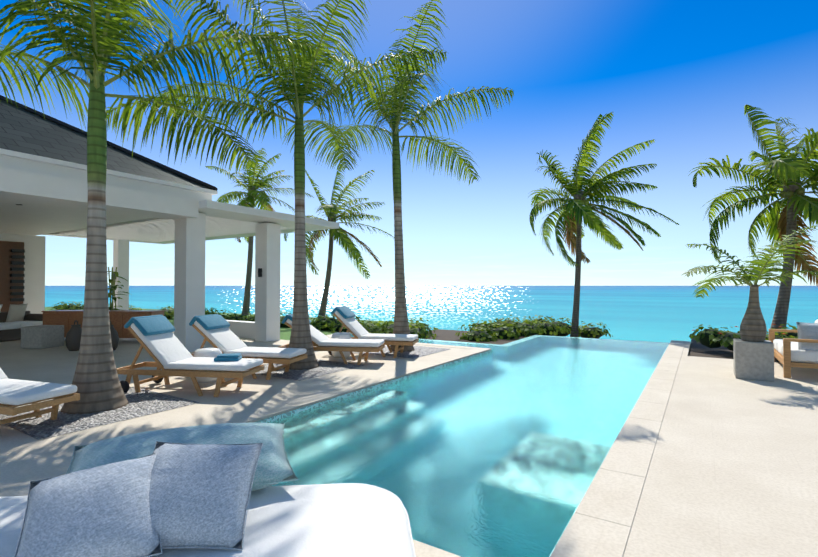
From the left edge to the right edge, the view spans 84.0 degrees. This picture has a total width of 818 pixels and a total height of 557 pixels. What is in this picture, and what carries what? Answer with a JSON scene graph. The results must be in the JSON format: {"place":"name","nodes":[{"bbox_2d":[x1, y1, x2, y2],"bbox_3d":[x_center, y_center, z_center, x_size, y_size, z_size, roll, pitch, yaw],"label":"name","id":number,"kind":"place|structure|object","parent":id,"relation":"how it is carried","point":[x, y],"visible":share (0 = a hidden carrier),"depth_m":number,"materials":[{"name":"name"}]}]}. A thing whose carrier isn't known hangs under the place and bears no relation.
{"place":"outdoors","nodes":[
{"label":"outdoors","id":0,"kind":"place"},
{"bbox_2d":[45,307,425,339],"bbox_3d":[-14.060,2.151,23.792,30.400,0.470,7.250,-1,-1,33],"label":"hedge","id":1,"kind":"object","parent":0,"point":[285,333],"depth_m":18.03,"materials":[{"name":"green plant"}]},
{"bbox_2d":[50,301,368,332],"bbox_3d":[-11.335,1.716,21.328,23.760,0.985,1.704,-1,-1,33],"label":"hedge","id":2,"kind":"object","parent":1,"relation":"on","point":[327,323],"visible":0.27,"depth_m":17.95,"materials":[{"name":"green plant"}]},
{"bbox_2d":[205,148,312,314],"bbox_3d":[-8.211,-2.316,23.993,4.852,9.209,4.571,-1,-1,33],"label":"palm tree","id":3,"kind":"object","parent":1,"relation":"on","point":[253,191],"visible":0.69,"depth_m":23.81,"materials":[{"name":"green plant"}]},
{"bbox_2d":[283,159,392,317],"bbox_3d":[-3.287,-1.958,21.977,4.659,8.429,4.953,1,-1,-44],"label":"palm tree","id":4,"kind":"object","parent":1,"relation":"on","point":[346,243],"visible":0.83,"depth_m":21.72,"materials":[{"name":"green plant"}]},
{"bbox_2d":[0,332,817,556],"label":"deck","id":5,"kind":"structure","parent":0,"point":[733,469],"depth_m":4.44,"materials":[{"name":"white stone"}]},
{"bbox_2d":[0,303,42,341],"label":"outdoor sofa","id":6,"kind":"object","parent":5,"relation":"on","point":[14,319],"visible":0.85,"depth_m":12.90,"materials":[{"name":"grey fabric"}]},
{"bbox_2d":[0,368,79,424],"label":"lounger","id":7,"kind":"object","parent":5,"relation":"on","point":[15,394],"visible":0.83,"depth_m":4.71,"materials":[{"name":"white fabric"}]},
{"bbox_2d":[21,325,63,348],"bbox_3d":[-8.996,1.427,11.169,0.600,0.520,0.600,0,-1,10],"label":"stone table","id":8,"kind":"object","parent":5,"relation":"on","point":[41,336],"visible":1,"depth_m":10.91,"materials":[{"name":"stone"}]},
{"bbox_2d":[65,320,81,350],"bbox_3d":[-7.795,1.329,10.635,0.400,0.700,0.400,-1,-1,33],"label":"lantern","id":9,"kind":"object","parent":5,"relation":"on","point":[73,338],"visible":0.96,"depth_m":10.50,"materials":[{"name":"brown wicker"}]},
{"bbox_2d":[41,310,164,337],"bbox_3d":[-8.322,1.292,12.403,3.140,0.830,0.580,0,-1,5],"label":"bar counter","id":10,"kind":"object","parent":5,"relation":"on","point":[119,319],"visible":0.52,"depth_m":12.16,"materials":[{"name":"red wood"}]},
{"bbox_2d":[107,267,131,309],"bbox_3d":[-9.221,0.684,14.171,0.987,2.100,0.955,-1,-1,33],"label":"potted plant","id":11,"kind":"object","parent":10,"relation":"on","point":[113,288],"visible":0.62,"depth_m":14.20,"materials":[{"name":"green plant"}]},
{"bbox_2d":[110,321,118,350],"bbox_3d":[-6.990,1.328,10.592,0.400,0.700,0.400,-1,-1,33],"label":"lantern","id":12,"kind":"object","parent":5,"relation":"on","point":[114,337],"visible":0.44,"depth_m":10.54,"materials":[{"name":"brown wicker"}]},
{"bbox_2d":[0,95,338,351],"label":"pavilion","id":13,"kind":"structure","parent":5,"relation":"on","point":[43,178],"depth_m":10.51,"materials":[{"name":"white paint"}]},
{"bbox_2d":[116,315,263,396],"bbox_3d":[-3.170,1.090,6.579,1.980,1.084,0.730,0,-1,9],"label":"lounger","id":14,"kind":"object","parent":5,"relation":"on","point":[162,345],"visible":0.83,"depth_m":6.38,"materials":[{"name":"white fabric"}]},
{"bbox_2d":[193,348,221,382],"bbox_3d":[-3.204,1.373,7.235,0.470,0.505,0.470,-1,-1,33],"label":"drum table","id":15,"kind":"object","parent":5,"relation":"on","point":[209,352],"visible":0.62,"depth_m":7.08,"materials":[{"name":"white ceramic"}]},
{"bbox_2d":[0,422,415,556],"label":"daybed","id":16,"kind":"object","parent":5,"relation":"on","point":[209,490],"visible":1,"depth_m":2.01,"materials":[{"name":"white fabric"}]},
{"bbox_2d":[0,345,448,439],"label":"pebble beds","id":17,"kind":"object","parent":5,"relation":"on","point":[143,402],"visible":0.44,"depth_m":5.56,"materials":[{"name":"grey gravel"}]},
{"bbox_2d":[0,0,315,413],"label":"royal palm","id":18,"kind":"object","parent":17,"relation":"on","point":[96,381],"visible":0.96,"depth_m":5.55,"materials":[{"name":"green plant"}]},
{"bbox_2d":[106,0,446,369],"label":"royal palm","id":19,"kind":"object","parent":17,"relation":"on","point":[305,77],"visible":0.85,"depth_m":8.37,"materials":[{"name":"green plant"}]},
{"bbox_2d":[294,0,513,351],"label":"royal palm","id":20,"kind":"object","parent":17,"relation":"on","point":[397,108],"visible":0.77,"depth_m":10.47,"materials":[{"name":"green plant"}]},
{"bbox_2d":[189,314,307,379],"bbox_3d":[-2.784,1.140,7.748,1.980,1.020,0.730,0,-1,13],"label":"lounger","id":21,"kind":"object","parent":5,"relation":"on","point":[214,330],"visible":0.65,"depth_m":7.61,"materials":[{"name":"white fabric"}]},
{"bbox_2d":[278,314,384,364],"bbox_3d":[-1.510,1.185,8.974,1.980,0.968,0.730,0,-1,8],"label":"lounger","id":22,"kind":"object","parent":5,"relation":"on","point":[321,341],"visible":0.54,"depth_m":8.70,"materials":[{"name":"white fabric"}]},
{"bbox_2d":[331,332,350,357],"bbox_3d":[-1.442,1.412,9.692,0.470,0.505,0.470,-1,-1,33],"label":"drum table","id":23,"kind":"object","parent":5,"relation":"on","point":[341,335],"visible":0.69,"depth_m":9.53,"materials":[{"name":"white ceramic"}]},
{"bbox_2d":[328,306,418,357],"bbox_3d":[-0.820,1.152,9.973,1.980,1.066,0.730,0,-1,12],"label":"lounger","id":24,"kind":"object","parent":5,"relation":"on","point":[352,325],"visible":0.65,"depth_m":9.80,"materials":[{"name":"white fabric"}]},
{"bbox_2d":[254,334,666,556],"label":"pool tile edge","id":25,"kind":"object","parent":5,"relation":"in","point":[287,414],"visible":0.02,"depth_m":6.41,"materials":[{"name":"tile"}]},
{"bbox_2d":[197,336,685,556],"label":"pool coping","id":26,"kind":"object","parent":25,"relation":"on","point":[600,522],"visible":0.69,"depth_m":3.94,"materials":[{"name":"beige stone"}]},
{"bbox_2d":[269,335,668,556],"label":"pool water","id":27,"kind":"structure","parent":25,"relation":"in","point":[500,450],"depth_m":4.73,"materials":[{"name":"teal liquid"}]},
{"bbox_2d":[682,225,817,381],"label":"potted palm","id":28,"kind":"object","parent":5,"relation":"on","point":[753,353],"visible":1,"depth_m":7.36,"materials":[{"name":"green plant"}]},
{"bbox_2d":[769,319,817,377],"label":"armchair","id":29,"kind":"object","parent":5,"relation":"on","point":[802,348],"visible":0.98,"depth_m":7.44,"materials":[{"name":"white fabric"}]},
{"bbox_2d":[0,0,817,285],"label":"sky","id":30,"kind":"structure","parent":0,"point":[681,75],"materials":[{"name":"blue"}]},
{"bbox_2d":[45,286,817,343],"bbox_3d":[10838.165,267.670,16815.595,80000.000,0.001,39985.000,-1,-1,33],"label":"sea","id":31,"kind":"structure","parent":0,"point":[665,314],"depth_m":89.37,"materials":[{"name":"blue liquid"}]},
{"bbox_3d":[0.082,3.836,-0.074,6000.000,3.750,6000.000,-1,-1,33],"label":"ground","id":32,"kind":"structure","parent":0,"visible":0},
{"bbox_2d":[528,112,678,336],"bbox_3d":[7.468,-1.750,18.186,5.800,9.296,5.280,-1,-1,33],"label":"palm tree","id":33,"kind":"object","parent":32,"relation":"on","point":[570,216],"visible":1,"depth_m":17.83,"materials":[{"name":"green plant"}]},
{"bbox_2d":[427,329,817,363],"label":"soil beds","id":34,"kind":"object","parent":32,"relation":"on","point":[698,349],"visible":0.12,"depth_m":12.14,"materials":[{"name":"brown soil"}]},
{"bbox_2d":[356,315,612,341],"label":"sea grape bushes","id":35,"kind":"object","parent":34,"relation":"on","point":[506,328],"visible":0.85,"depth_m":16.60,"materials":[{"name":"green plant"}]},
{"bbox_2d":[689,323,798,350],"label":"bed plants","id":36,"kind":"object","parent":34,"relation":"on","point":[710,337],"visible":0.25,"depth_m":10.48,"materials":[{"name":"green plant"}]},
{"bbox_2d":[688,104,817,328],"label":"palm tree","id":37,"kind":"object","parent":34,"relation":"on","point":[784,175],"visible":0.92,"depth_m":13.00,"materials":[{"name":"green plant"}]}
]}

